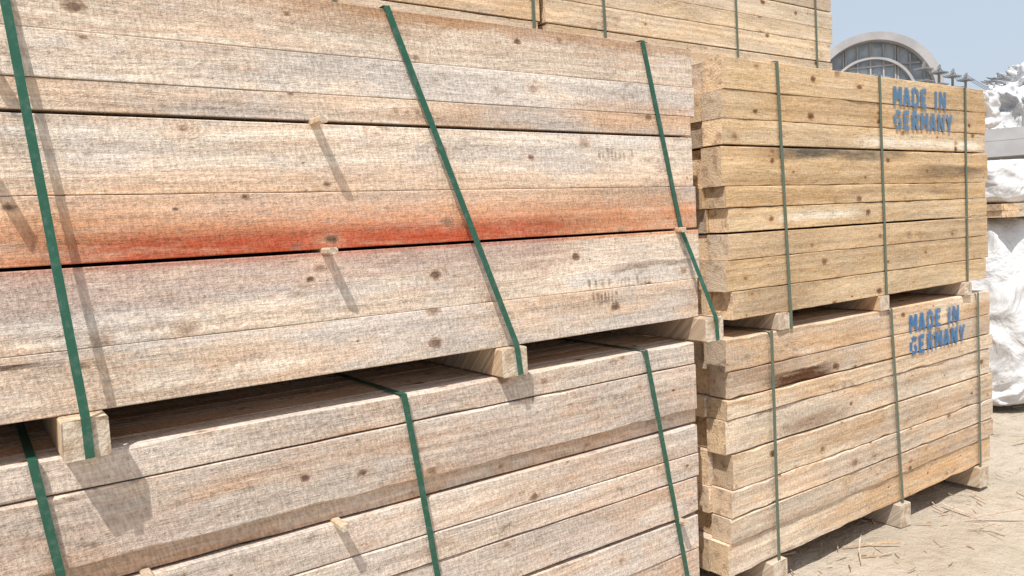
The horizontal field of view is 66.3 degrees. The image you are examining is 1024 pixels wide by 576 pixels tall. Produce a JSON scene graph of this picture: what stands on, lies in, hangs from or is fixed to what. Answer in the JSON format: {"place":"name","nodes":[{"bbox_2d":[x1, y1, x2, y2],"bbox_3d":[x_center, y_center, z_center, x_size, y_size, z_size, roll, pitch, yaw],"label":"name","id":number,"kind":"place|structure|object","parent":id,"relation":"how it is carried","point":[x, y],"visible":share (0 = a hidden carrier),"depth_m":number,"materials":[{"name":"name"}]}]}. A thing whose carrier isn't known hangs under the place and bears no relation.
{"place":"outdoors","nodes":[
{"label":"outdoors","id":0,"kind":"place"},
{"bbox_2d":[324,0,539,28],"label":"lumber bundle","id":1,"kind":"object","parent":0,"point":[523,13],"visible":0.11,"depth_m":3.75,"materials":[{"name":"brown wood"}]},
{"bbox_2d":[537,0,831,69],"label":"lumber bundle","id":2,"kind":"object","parent":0,"point":[794,32],"visible":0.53,"depth_m":4.75,"materials":[{"name":"brown wood"}]},
{"bbox_2d":[699,404,1023,575],"bbox_3d":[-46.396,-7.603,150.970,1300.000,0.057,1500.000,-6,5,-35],"label":"ground","id":3,"kind":"structure","parent":0,"point":[992,554],"depth_m":3.77,"materials":[{"name":"beige sand"}]},
{"bbox_2d":[0,331,699,575],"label":"lumber bundle","id":4,"kind":"object","parent":3,"relation":"on","point":[576,455],"visible":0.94,"depth_m":2.28,"materials":[{"name":"beige wood"}]},
{"bbox_2d":[0,0,723,462],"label":"lumber bundle","id":5,"kind":"object","parent":4,"relation":"on","point":[202,196],"visible":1,"depth_m":2.07,"materials":[{"name":"brown wood"}]},
{"bbox_2d":[606,290,992,575],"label":"lumber bundle","id":6,"kind":"object","parent":3,"relation":"on","point":[814,423],"visible":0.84,"depth_m":3.52,"materials":[{"name":"brown wood"}]},
{"bbox_2d":[679,56,987,329],"bbox_3d":[1.398,-0.455,4.107,2.221,1.104,1.115,-6,5,-35],"label":"lumber bundle","id":7,"kind":"object","parent":6,"relation":"on","point":[819,188],"visible":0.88,"depth_m":3.44,"materials":[{"name":"yellow wood"}]},
{"bbox_2d":[980,93,994,127],"bbox_3d":[2.479,-0.993,4.433,0.174,0.218,0.460,-6,5,-35],"label":"plastic sheet","id":8,"kind":"object","parent":7,"relation":"on","point":[987,105],"visible":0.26,"depth_m":4.26,"materials":[{"name":"white plastic"}]},
{"bbox_2d":[781,406,1023,575],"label":"wood scraps","id":9,"kind":"object","parent":3,"relation":"on","point":[860,544],"visible":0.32,"depth_m":3.77,"materials":[{"name":"beige wood"}]},
{"bbox_2d":[914,61,933,82],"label":"utility pole","id":10,"kind":"object","parent":3,"relation":"on","point":[923,69],"visible":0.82,"depth_m":52.03,"materials":[{"name":"metal"}]},
{"bbox_2d":[925,65,1022,114],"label":"overhead wires","id":11,"kind":"object","parent":10,"relation":"attached to","point":[979,86],"visible":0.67,"depth_m":64.22,"materials":[{"name":"metal"}]},
{"bbox_2d":[929,64,948,84],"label":"utility pole","id":12,"kind":"object","parent":3,"relation":"on","point":[939,71],"visible":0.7,"depth_m":53.37,"materials":[{"name":"metal"}]},
{"bbox_2d":[943,69,961,86],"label":"utility pole","id":13,"kind":"object","parent":3,"relation":"on","point":[952,76],"visible":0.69,"depth_m":55.64,"materials":[{"name":"metal"}]},
{"bbox_2d":[956,73,974,87],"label":"utility pole","id":14,"kind":"object","parent":3,"relation":"on","point":[966,79],"visible":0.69,"depth_m":57.77,"materials":[{"name":"metal"}]},
{"bbox_2d":[933,159,1023,403],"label":"wrapped lumber stack","id":15,"kind":"object","parent":3,"relation":"on","point":[1002,282],"visible":0.22,"depth_m":5.78,"materials":[{"name":"white plastic"}]},
{"bbox_2d":[967,62,1023,141],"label":"white covered heap","id":16,"kind":"object","parent":3,"relation":"on","point":[1008,82],"visible":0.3,"depth_m":81.92,"materials":[{"name":"white plastic"}]},
{"bbox_2d":[828,31,944,83],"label":"arched hall","id":17,"kind":"structure","parent":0,"point":[891,55],"depth_m":81.66,"materials":[{"name":"concrete"}]},
{"bbox_2d":[828,0,1023,88],"label":"sky","id":18,"kind":"structure","parent":0,"point":[975,38],"materials":[{"name":"blue"}]},
{"bbox_2d":[973,118,1023,163],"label":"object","id":19,"kind":"object","parent":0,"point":[1010,146],"visible":0.11,"depth_m":55.44,"materials":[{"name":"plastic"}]}
]}

